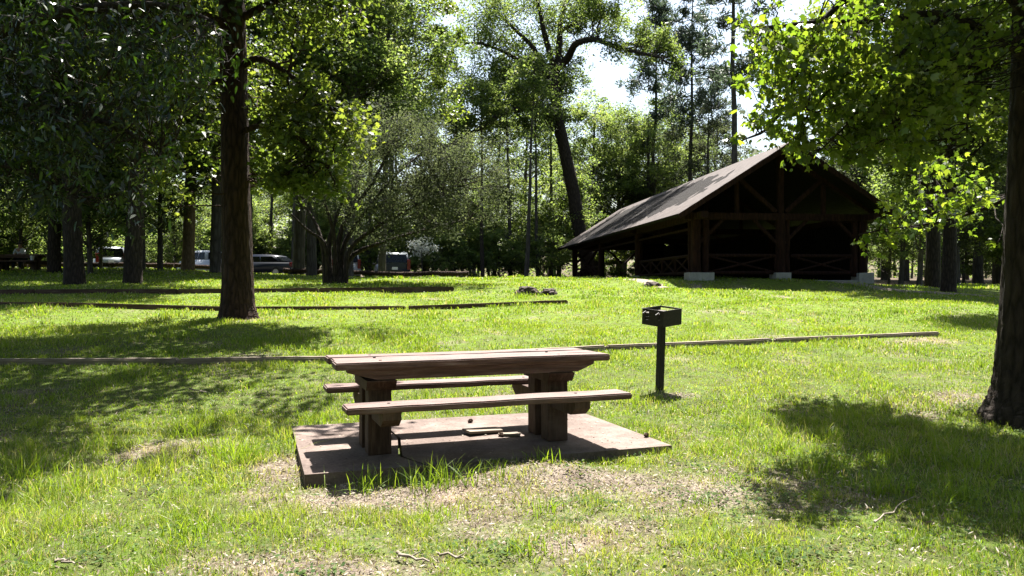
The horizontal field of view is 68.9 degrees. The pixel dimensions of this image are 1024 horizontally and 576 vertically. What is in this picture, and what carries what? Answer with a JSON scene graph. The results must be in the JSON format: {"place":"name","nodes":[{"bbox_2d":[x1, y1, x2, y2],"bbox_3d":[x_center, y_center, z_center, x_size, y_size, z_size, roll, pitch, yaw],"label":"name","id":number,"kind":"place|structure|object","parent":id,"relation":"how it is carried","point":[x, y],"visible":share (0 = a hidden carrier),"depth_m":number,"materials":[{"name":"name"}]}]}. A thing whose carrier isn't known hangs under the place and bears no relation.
{"place":"outdoors","nodes":[
{"label":"outdoors","id":0,"kind":"place"},
{"bbox_2d":[16,0,991,277],"label":"sky","id":1,"kind":"structure","parent":0,"point":[605,74],"materials":[{"name":"white"}]},
{"bbox_2d":[0,267,1023,575],"bbox_3d":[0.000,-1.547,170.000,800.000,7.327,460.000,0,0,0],"label":"ground","id":2,"kind":"structure","parent":0,"point":[296,376],"depth_m":7.07,"materials":[{"name":"green plant"}]},
{"bbox_2d":[0,214,46,266],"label":"woodland shrub","id":3,"kind":"object","parent":2,"relation":"on","point":[30,242],"visible":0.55,"depth_m":37.95,"materials":[{"name":"green plant"}]},
{"bbox_2d":[0,254,46,270],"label":"picnic table","id":4,"kind":"object","parent":2,"relation":"on","point":[6,261],"visible":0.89,"depth_m":35.13,"materials":[{"name":"red wood"}]},
{"bbox_2d":[0,132,84,268],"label":"understory tree","id":5,"kind":"object","parent":2,"relation":"on","point":[20,218],"visible":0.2,"depth_m":36.23,"materials":[{"name":"green plant"}]},
{"bbox_2d":[1,81,128,248],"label":"understory tree","id":6,"kind":"object","parent":2,"relation":"on","point":[37,222],"visible":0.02,"depth_m":34.26,"materials":[{"name":"green plant"}]},
{"bbox_2d":[0,0,132,161],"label":"broadleaf tree","id":7,"kind":"object","parent":2,"relation":"on","point":[6,9],"visible":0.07,"depth_m":23.01,"materials":[{"name":"green plant"}]},
{"bbox_2d":[0,63,154,272],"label":"broadleaf tree","id":8,"kind":"object","parent":2,"relation":"on","point":[54,263],"visible":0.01,"depth_m":33.21,"materials":[{"name":"green plant"}]},
{"bbox_2d":[6,124,171,273],"bbox_3d":[-18.964,-4.756,33.319,7.088,8.908,7.151,0,0,7],"label":"understory tree","id":9,"kind":"object","parent":2,"relation":"on","point":[86,217],"visible":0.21,"depth_m":33.31,"materials":[{"name":"green plant"}]},
{"bbox_2d":[0,358,179,364],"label":"landscape timber","id":10,"kind":"object","parent":2,"relation":"on","point":[73,361],"visible":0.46,"depth_m":10.46,"materials":[{"name":"brown wood"}]},
{"bbox_2d":[47,150,156,268],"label":"understory tree","id":11,"kind":"object","parent":2,"relation":"on","point":[100,265],"visible":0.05,"depth_m":39.26,"materials":[{"name":"green plant"}]},
{"bbox_2d":[35,289,176,293],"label":"landscape timber","id":12,"kind":"object","parent":2,"relation":"on","point":[91,291],"visible":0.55,"depth_m":21.83,"materials":[{"name":"brown wood"}]},
{"bbox_2d":[0,0,256,284],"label":"broadleaf tree","id":13,"kind":"object","parent":2,"relation":"on","point":[73,266],"visible":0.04,"depth_m":25.71,"materials":[{"name":"green plant"}]},
{"bbox_2d":[67,303,219,310],"bbox_3d":[-8.477,0.467,17.471,3.971,0.166,0.148,1,0,3],"label":"landscape timber","id":14,"kind":"object","parent":2,"relation":"on","point":[142,306],"visible":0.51,"depth_m":17.41,"materials":[{"name":"brown wood"}]},
{"bbox_2d":[82,61,212,269],"bbox_3d":[-18.132,-6.922,36.144,8.317,12.763,8.244,0,0,-1],"label":"understory tree","id":15,"kind":"object","parent":2,"relation":"on","point":[166,230],"visible":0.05,"depth_m":36.66,"materials":[{"name":"green plant"}]},
{"bbox_2d":[97,110,212,269],"bbox_3d":[-17.840,-5.589,38.427,7.035,9.864,6.973,0,0,13],"label":"understory tree","id":16,"kind":"object","parent":2,"relation":"on","point":[159,232],"visible":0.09,"depth_m":38.04,"materials":[{"name":"green plant"}]},
{"bbox_2d":[9,0,301,283],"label":"broadleaf tree","id":17,"kind":"object","parent":2,"relation":"on","point":[133,264],"visible":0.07,"depth_m":26.25,"materials":[{"name":"green plant"}]},
{"bbox_2d":[146,225,182,268],"bbox_3d":[-27.216,-2.996,59.021,5.025,4.709,4.788,0,0,13],"label":"woodland shrub","id":18,"kind":"object","parent":2,"relation":"on","point":[155,253],"visible":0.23,"depth_m":58.16,"materials":[{"name":"green plant"}]},
{"bbox_2d":[145,177,211,268],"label":"understory tree","id":19,"kind":"object","parent":2,"relation":"on","point":[170,244],"visible":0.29,"depth_m":56.25,"materials":[{"name":"green plant"}]},
{"bbox_2d":[0,0,372,244],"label":"chestnut tree","id":20,"kind":"object","parent":2,"relation":"on","point":[35,109],"visible":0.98,"depth_m":8.64,"materials":[{"name":"green plant"}]},
{"bbox_2d":[177,250,221,270],"bbox_3d":[-21.664,-1.786,53.992,5.590,1.820,2.260,0,0,30],"label":"parked pickup","id":21,"kind":"object","parent":2,"relation":"on","point":[202,257],"visible":0.02,"depth_m":53.21,"materials":[{"name":"white paint"}]},
{"bbox_2d":[38,0,389,320],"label":"shade tree","id":22,"kind":"object","parent":2,"relation":"on","point":[292,113],"visible":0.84,"depth_m":15.44,"materials":[{"name":"green plant"}]},
{"bbox_2d":[149,5,303,270],"bbox_3d":[-16.910,-9.474,39.133,12.817,17.716,11.699,0,0,16],"label":"broadleaf tree","id":23,"kind":"object","parent":2,"relation":"on","point":[188,255],"visible":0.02,"depth_m":38.79,"materials":[{"name":"green plant"}]},
{"bbox_2d":[148,0,318,272],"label":"broadleaf tree","id":24,"kind":"object","parent":2,"relation":"on","point":[215,244],"visible":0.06,"depth_m":36.58,"materials":[{"name":"green plant"}]},
{"bbox_2d":[195,217,278,254],"bbox_3d":[-21.503,-3.517,56.775,6.262,6.115,6.573,0,0,45],"label":"woodland shrub","id":25,"kind":"object","parent":2,"relation":"on","point":[255,239],"visible":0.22,"depth_m":56.29,"materials":[{"name":"green plant"}]},
{"bbox_2d":[207,196,274,247],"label":"understory tree","id":26,"kind":"object","parent":2,"relation":"on","point":[256,209],"visible":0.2,"depth_m":58.25,"materials":[{"name":"green plant"}]},
{"bbox_2d":[177,288,318,293],"bbox_3d":[-7.807,0.114,22.121,4.074,0.211,0.169,0,0,-4],"label":"landscape timber","id":27,"kind":"object","parent":2,"relation":"on","point":[199,291],"visible":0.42,"depth_m":22.07,"materials":[{"name":"brown wood"}]},
{"bbox_2d":[179,356,324,364],"bbox_3d":[-3.143,1.060,10.712,3.086,0.155,0.128,0,0,-8],"label":"landscape timber","id":28,"kind":"object","parent":2,"relation":"on","point":[218,360],"visible":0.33,"depth_m":10.59,"materials":[{"name":"brown wood"}]},
{"bbox_2d":[253,197,281,254],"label":"understory tree","id":29,"kind":"object","parent":2,"relation":"on","point":[268,217],"visible":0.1,"depth_m":63.56,"materials":[{"name":"green plant"}]},
{"bbox_2d":[255,226,287,254],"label":"woodland shrub","id":30,"kind":"object","parent":2,"relation":"on","point":[272,248],"visible":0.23,"depth_m":58.13,"materials":[{"name":"green plant"}]},
{"bbox_2d":[266,189,340,240],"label":"understory tree","id":31,"kind":"object","parent":2,"relation":"on","point":[280,201],"visible":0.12,"depth_m":61.48,"materials":[{"name":"green plant"}]},
{"bbox_2d":[273,191,356,274],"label":"understory tree","id":32,"kind":"object","parent":2,"relation":"on","point":[320,220],"visible":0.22,"depth_m":57.71,"materials":[{"name":"green plant"}]},
{"bbox_2d":[246,0,406,275],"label":"broadleaf tree","id":33,"kind":"object","parent":2,"relation":"on","point":[311,267],"visible":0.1,"depth_m":38.68,"materials":[{"name":"green plant"}]},
{"bbox_2d":[256,306,405,310],"bbox_3d":[-4.485,0.508,17.464,3.982,0.171,0.149,0,0,-3],"label":"landscape timber","id":34,"kind":"object","parent":2,"relation":"on","point":[331,307],"visible":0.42,"depth_m":17.42,"materials":[{"name":"brown wood"}]},
{"bbox_2d":[248,0,423,274],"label":"broadleaf tree","id":35,"kind":"object","parent":2,"relation":"on","point":[298,260],"visible":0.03,"depth_m":40.73,"materials":[{"name":"green plant"}]},
{"bbox_2d":[317,211,390,275],"bbox_3d":[-12.021,-3.094,57.315,6.476,5.807,6.170,0,0,23],"label":"woodland shrub","id":36,"kind":"object","parent":2,"relation":"on","point":[365,258],"visible":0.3,"depth_m":56.69,"materials":[{"name":"green plant"}]},
{"bbox_2d":[247,0,461,276],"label":"broadleaf tree","id":37,"kind":"object","parent":2,"relation":"on","point":[398,68],"visible":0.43,"depth_m":37.09,"materials":[{"name":"green plant"}]},
{"bbox_2d":[354,270,404,275],"bbox_3d":[-7.351,-0.625,39.692,3.459,0.662,0.302,0,0,12],"label":"log barrier","id":38,"kind":"object","parent":2,"relation":"on","point":[368,272],"visible":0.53,"depth_m":39.58,"materials":[{"name":"brown wood"}]},
{"bbox_2d":[319,287,453,292],"bbox_3d":[-3.794,0.076,22.785,4.077,0.209,0.171,-1,0,-14],"label":"landscape timber","id":39,"kind":"object","parent":2,"relation":"on","point":[402,289],"visible":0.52,"depth_m":22.74,"materials":[{"name":"brown wood"}]},
{"bbox_2d":[360,185,428,252],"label":"understory tree","id":40,"kind":"object","parent":2,"relation":"on","point":[398,224],"visible":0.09,"depth_m":58.32,"materials":[{"name":"green plant"}]},
{"bbox_2d":[366,220,431,271],"bbox_3d":[-8.618,-2.600,57.342,5.522,5.063,5.796,0,0,6],"label":"woodland shrub","id":41,"kind":"object","parent":2,"relation":"on","point":[416,267],"visible":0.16,"depth_m":56.42,"materials":[{"name":"green plant"}]},
{"bbox_2d":[326,0,479,276],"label":"broadleaf tree","id":42,"kind":"object","parent":2,"relation":"on","point":[452,6],"visible":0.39,"depth_m":40.84,"materials":[{"name":"green plant"}]},
{"bbox_2d":[285,83,531,283],"bbox_3d":[-3.881,-3.466,26.415,9.159,7.271,5.145,0,0,0],"label":"many stemmed tree","id":43,"kind":"object","parent":2,"relation":"on","point":[336,269],"visible":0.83,"depth_m":26.16,"materials":[{"name":"green plant"}]},
{"bbox_2d":[406,236,441,271],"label":"blossoming bush","id":44,"kind":"object","parent":2,"relation":"on","point":[420,252],"visible":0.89,"depth_m":48.72,"materials":[{"name":"white plant"}]},
{"bbox_2d":[405,271,468,276],"bbox_3d":[-3.917,-0.603,38.966,3.460,0.595,0.282,0,0,12],"label":"log barrier","id":45,"kind":"object","parent":2,"relation":"on","point":[446,273],"visible":0.73,"depth_m":38.84,"materials":[{"name":"brown wood"}]},
{"bbox_2d":[396,142,479,275],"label":"understory tree","id":46,"kind":"object","parent":2,"relation":"on","point":[426,224],"visible":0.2,"depth_m":56.67,"materials":[{"name":"green plant"}]},
{"bbox_2d":[410,222,492,276],"bbox_3d":[-4.244,-2.576,55.047,5.914,5.226,5.635,0,0,-41],"label":"woodland shrub","id":47,"kind":"object","parent":2,"relation":"on","point":[429,258],"visible":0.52,"depth_m":54.06,"materials":[{"name":"green plant"}]},
{"bbox_2d":[426,76,485,276],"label":"slender tree","id":48,"kind":"object","parent":2,"relation":"on","point":[454,135],"visible":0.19,"depth_m":57.05,"materials":[{"name":"green plant"}]},
{"bbox_2d":[430,215,503,277],"bbox_3d":[-3.357,-2.768,55.072,5.770,5.673,6.056,0,0,-6],"label":"woodland shrub","id":49,"kind":"object","parent":2,"relation":"on","point":[488,254],"visible":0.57,"depth_m":54.22,"materials":[{"name":"green plant"}]},
{"bbox_2d":[292,413,671,487],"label":"concrete slab","id":50,"kind":"structure","parent":2,"relation":"on","point":[427,436],"depth_m":6.41,"materials":[{"name":"grey concrete"}]},
{"bbox_2d":[323,348,631,455],"bbox_3d":[-0.374,0.967,6.560,2.403,0.771,1.514,0,0,-21],"label":"picnic table","id":51,"kind":"object","parent":50,"relation":"on","point":[539,386],"visible":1,"depth_m":6.25,"materials":[{"name":"red wood"}]},
{"bbox_2d":[463,426,502,433],"bbox_3d":[-0.272,1.323,6.951,0.339,0.033,0.174,0,0,-29],"label":"loose board","id":52,"kind":"object","parent":50,"relation":"on","point":[491,429],"visible":1,"depth_m":6.91,"materials":[{"name":"brown wood"}]},
{"bbox_2d":[439,168,525,275],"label":"understory tree","id":53,"kind":"object","parent":2,"relation":"on","point":[495,226],"visible":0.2,"depth_m":59.21,"materials":[{"name":"green plant"}]},
{"bbox_2d":[452,66,518,276],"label":"slender tree","id":54,"kind":"object","parent":2,"relation":"on","point":[492,108],"visible":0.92,"depth_m":52.12,"materials":[{"name":"green plant"}]},
{"bbox_2d":[407,300,567,309],"bbox_3d":[-0.540,0.440,18.127,3.992,0.170,0.151,-2,1,-16],"label":"landscape timber","id":55,"kind":"object","parent":2,"relation":"on","point":[459,306],"visible":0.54,"depth_m":17.95,"materials":[{"name":"brown wood"}]},
{"bbox_2d":[460,218,534,276],"bbox_3d":[-0.942,-2.619,55.467,5.807,5.324,5.533,0,0,-40],"label":"woodland shrub","id":56,"kind":"object","parent":2,"relation":"on","point":[497,265],"visible":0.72,"depth_m":54.92,"materials":[{"name":"green plant"}]},
{"bbox_2d":[470,53,528,275],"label":"slender tree","id":57,"kind":"object","parent":2,"relation":"on","point":[495,72],"visible":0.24,"depth_m":57.61,"materials":[{"name":"green plant"}]},
{"bbox_2d":[15,181,989,277],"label":"woods","id":58,"kind":"object","parent":2,"relation":"on","point":[878,273],"visible":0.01,"depth_m":141.35,"materials":[{"name":"green plant"}]},
{"bbox_2d":[476,114,533,275],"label":"slender tree","id":59,"kind":"object","parent":2,"relation":"on","point":[510,135],"visible":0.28,"depth_m":60.01,"materials":[{"name":"green plant"}]},
{"bbox_2d":[0,363,1023,575],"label":"leaf litter","id":60,"kind":"object","parent":2,"relation":"on","point":[389,501],"visible":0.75,"depth_m":5.07,"materials":[{"name":"brown plant"}]},
{"bbox_2d":[484,175,556,274],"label":"understory tree","id":61,"kind":"object","parent":2,"relation":"on","point":[522,223],"visible":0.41,"depth_m":59.32,"materials":[{"name":"green plant"}]},
{"bbox_2d":[468,115,577,275],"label":"broadleaf tree","id":62,"kind":"object","parent":2,"relation":"on","point":[540,166],"visible":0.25,"depth_m":78.59,"materials":[{"name":"green plant"}]},
{"bbox_2d":[497,40,569,276],"bbox_3d":[1.607,-8.271,49.848,4.886,16.585,4.680,0,0,10],"label":"slender tree","id":63,"kind":"object","parent":2,"relation":"on","point":[528,66],"visible":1,"depth_m":49.86,"materials":[{"name":"green plant"}]},
{"bbox_2d":[502,217,571,276],"bbox_3d":[1.994,-2.714,56.708,5.840,5.362,6.129,0,0,-30],"label":"woodland shrub","id":64,"kind":"object","parent":2,"relation":"on","point":[550,262],"visible":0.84,"depth_m":56.19,"materials":[{"name":"green plant"}]},
{"bbox_2d":[507,81,567,276],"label":"slender tree","id":65,"kind":"object","parent":2,"relation":"on","point":[525,122],"visible":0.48,"depth_m":56.17,"materials":[{"name":"green plant"}]},
{"bbox_2d":[381,0,699,270],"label":"oak tree","id":66,"kind":"object","parent":2,"relation":"on","point":[595,12],"visible":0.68,"depth_m":56.27,"materials":[{"name":"green plant"}]},
{"bbox_2d":[512,73,580,276],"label":"slender tree","id":67,"kind":"object","parent":2,"relation":"on","point":[567,121],"visible":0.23,"depth_m":60.18,"materials":[{"name":"green plant"}]},
{"bbox_2d":[513,164,607,276],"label":"understory tree","id":68,"kind":"object","parent":2,"relation":"on","point":[583,181],"visible":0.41,"depth_m":59.76,"materials":[{"name":"green plant"}]},
{"bbox_2d":[531,187,593,276],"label":"understory tree","id":69,"kind":"object","parent":2,"relation":"on","point":[566,207],"visible":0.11,"depth_m":60.96,"materials":[{"name":"green plant"}]},
{"bbox_2d":[554,171,625,271],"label":"understory tree","id":70,"kind":"object","parent":2,"relation":"on","point":[602,189],"visible":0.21,"depth_m":65.12,"materials":[{"name":"green plant"}]},
{"bbox_2d":[539,86,647,218],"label":"broadleaf tree","id":71,"kind":"object","parent":2,"relation":"on","point":[584,114],"visible":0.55,"depth_m":68.87,"materials":[{"name":"green plant"}]},
{"bbox_2d":[594,250,634,277],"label":"understory tree","id":72,"kind":"object","parent":2,"relation":"on","point":[613,261],"visible":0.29,"depth_m":57.46,"materials":[{"name":"green plant"}]},
{"bbox_2d":[573,100,661,277],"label":"broadleaf tree","id":73,"kind":"object","parent":2,"relation":"on","point":[615,145],"visible":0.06,"depth_m":73.18,"materials":[{"name":"green plant"}]},
{"bbox_2d":[587,157,658,275],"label":"understory tree","id":74,"kind":"object","parent":2,"relation":"on","point":[622,197],"visible":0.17,"depth_m":67.38,"materials":[{"name":"green plant"}]},
{"bbox_2d":[603,161,687,245],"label":"understory tree","id":75,"kind":"object","parent":2,"relation":"on","point":[641,190],"visible":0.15,"depth_m":67.43,"materials":[{"name":"green plant"}]},
{"bbox_2d":[606,0,700,235],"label":"pine tree","id":76,"kind":"object","parent":2,"relation":"on","point":[660,8],"visible":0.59,"depth_m":66.48,"materials":[{"name":"green plant"}]},
{"bbox_2d":[593,91,715,206],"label":"broadleaf tree","id":77,"kind":"object","parent":2,"relation":"on","point":[649,131],"visible":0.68,"depth_m":66.03,"materials":[{"name":"green plant"}]},
{"bbox_2d":[642,305,681,390],"bbox_3d":[1.810,0.787,9.130,0.436,1.137,0.347,0,0,-40],"label":"park grill","id":78,"kind":"object","parent":2,"relation":"on","point":[659,318],"visible":0.94,"depth_m":9.04,"materials":[{"name":"black metal"}]},
{"bbox_2d":[628,90,725,191],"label":"broadleaf tree","id":79,"kind":"object","parent":2,"relation":"on","point":[673,145],"visible":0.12,"depth_m":70.73,"materials":[{"name":"green plant"}]},
{"bbox_2d":[606,338,771,350],"bbox_3d":[2.912,0.937,12.046,3.070,0.157,0.131,-1,0,-20],"label":"landscape timber","id":80,"kind":"object","parent":2,"relation":"on","point":[696,343],"visible":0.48,"depth_m":12.02,"materials":[{"name":"brown wood"}]},
{"bbox_2d":[657,0,730,180],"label":"pine tree","id":81,"kind":"object","parent":2,"relation":"on","point":[689,37],"visible":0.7,"depth_m":58.58,"materials":[{"name":"green plant"}]},
{"bbox_2d":[652,87,757,190],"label":"broadleaf tree","id":82,"kind":"object","parent":2,"relation":"on","point":[696,167],"visible":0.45,"depth_m":58.13,"materials":[{"name":"green plant"}]},
{"bbox_2d":[693,64,748,167],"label":"pine tree","id":83,"kind":"object","parent":2,"relation":"on","point":[712,104],"visible":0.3,"depth_m":80.08,"materials":[{"name":"green plant"}]},
{"bbox_2d":[558,142,903,283],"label":"picnic pavilion","id":84,"kind":"structure","parent":2,"relation":"on","point":[763,215],"depth_m":33.27,"materials":[{"name":"brown wood"}]},
{"bbox_2d":[690,0,785,164],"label":"pine tree","id":85,"kind":"object","parent":2,"relation":"on","point":[705,50],"visible":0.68,"depth_m":47.72,"materials":[{"name":"green plant"}]},
{"bbox_2d":[788,37,911,189],"bbox_3d":[22.368,-8.149,48.017,8.951,16.641,9.066,0,0,35],"label":"broadleaf tree","id":86,"kind":"object","parent":2,"relation":"on","point":[857,180],"visible":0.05,"depth_m":47.59,"materials":[{"name":"green plant"}]},
{"bbox_2d":[773,331,939,342],"bbox_3d":[5.920,0.873,12.778,3.047,0.157,0.130,-2,0,-8],"label":"landscape timber","id":87,"kind":"object","parent":2,"relation":"on","point":[856,336],"visible":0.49,"depth_m":12.73,"materials":[{"name":"brown wood"}]},
{"bbox_2d":[723,0,1023,432],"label":"sweetgum tree","id":88,"kind":"object","parent":2,"relation":"on","point":[878,94],"visible":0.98,"depth_m":6.87,"materials":[{"name":"green plant"}]},
{"bbox_2d":[791,0,994,287],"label":"broadleaf tree","id":89,"kind":"object","parent":2,"relation":"on","point":[932,276],"depth_m":30.83,"materials":[{"name":"green plant"}]},
{"bbox_2d":[868,216,918,283],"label":"understory tree","id":90,"kind":"object","parent":2,"relation":"on","point":[882,250],"visible":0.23,"depth_m":48.30,"materials":[{"name":"green plant"}]},
{"bbox_2d":[848,154,979,283],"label":"understory tree","id":91,"kind":"object","parent":2,"relation":"on","point":[902,252],"visible":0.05,"depth_m":44.28,"materials":[{"name":"green plant"}]},
{"bbox_2d":[823,0,1010,292],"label":"broadleaf tree","id":92,"kind":"object","parent":2,"relation":"on","point":[948,283],"visible":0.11,"depth_m":27.38,"materials":[{"name":"green plant"}]},
{"bbox_2d":[856,112,999,284],"bbox_3d":[21.390,-4.859,38.762,7.071,10.180,7.470,0,0,28],"label":"understory tree","id":93,"kind":"object","parent":2,"relation":"on","point":[905,206],"visible":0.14,"depth_m":38.58,"materials":[{"name":"green plant"}]},
{"bbox_2d":[888,0,1011,141],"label":"broadleaf tree","id":94,"kind":"object","parent":2,"relation":"on","point":[1000,125],"visible":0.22,"depth_m":19.55,"materials":[{"name":"green plant"}]},
{"bbox_2d":[900,137,1007,282],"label":"understory tree","id":95,"kind":"object","parent":2,"relation":"on","point":[961,245],"visible":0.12,"depth_m":43.61,"materials":[{"name":"green plant"}]},
{"bbox_2d":[904,0,1011,184],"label":"broadleaf tree","id":96,"kind":"object","parent":2,"relation":"on","point":[1002,141],"visible":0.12,"depth_m":24.61,"materials":[{"name":"green plant"}]},
{"bbox_2d":[960,249,991,281],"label":"woodland shrub","id":97,"kind":"object","parent":2,"relation":"on","point":[985,266],"visible":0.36,"depth_m":55.17,"materials":[{"name":"green plant"}]},
{"bbox_2d":[961,166,1005,268],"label":"understory tree","id":98,"kind":"object","parent":2,"relation":"on","point":[991,227],"visible":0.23,"depth_m":44.73,"materials":[{"name":"green plant"}]},
{"bbox_2d":[969,102,1006,283],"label":"broadleaf tree","id":99,"kind":"object","parent":2,"relation":"on","point":[977,272],"depth_m":52.54,"materials":[{"name":"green plant"}]},
{"bbox_2d":[969,0,1007,283],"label":"broadleaf tree","id":100,"kind":"object","parent":2,"relation":"on","point":[996,274],"depth_m":48.19,"materials":[{"name":"green plant"}]},
{"bbox_2d":[973,182,1005,265],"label":"understory tree","id":101,"kind":"object","parent":2,"relation":"on","point":[995,253],"visible":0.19,"depth_m":44.48,"materials":[{"name":"green plant"}]},
{"bbox_2d":[834,281,997,297],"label":"dirt path","id":102,"kind":"structure","parent":0,"point":[874,287],"depth_m":27.48,"materials":[{"name":"brown soil"}]},
{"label":"road","id":103,"kind":"structure","parent":0,"visible":0},
{"bbox_2d":[93,246,123,268],"bbox_3d":[-25.879,-1.774,47.988,2.042,1.711,4.591,0,0,-31],"label":"parked van","id":104,"kind":"object","parent":103,"relation":"on","point":[118,256],"visible":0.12,"depth_m":46.22,"materials":[{"name":"silver metal"}]},
{"bbox_2d":[253,254,291,273],"bbox_3d":[-15.630,-1.366,46.997,4.790,1.440,2.140,0,0,12],"label":"parked car","id":105,"kind":"object","parent":103,"relation":"on","point":[267,263],"visible":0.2,"depth_m":46.02,"materials":[{"name":"blue paint"}]},
{"bbox_2d":[373,251,409,276],"bbox_3d":[-7.583,-1.310,46.985,2.220,1.860,4.890,0,0,-14],"label":"parked suv","id":106,"kind":"object","parent":103,"relation":"on","point":[396,262],"visible":0.32,"depth_m":44.82,"materials":[{"name":"blue paint"}]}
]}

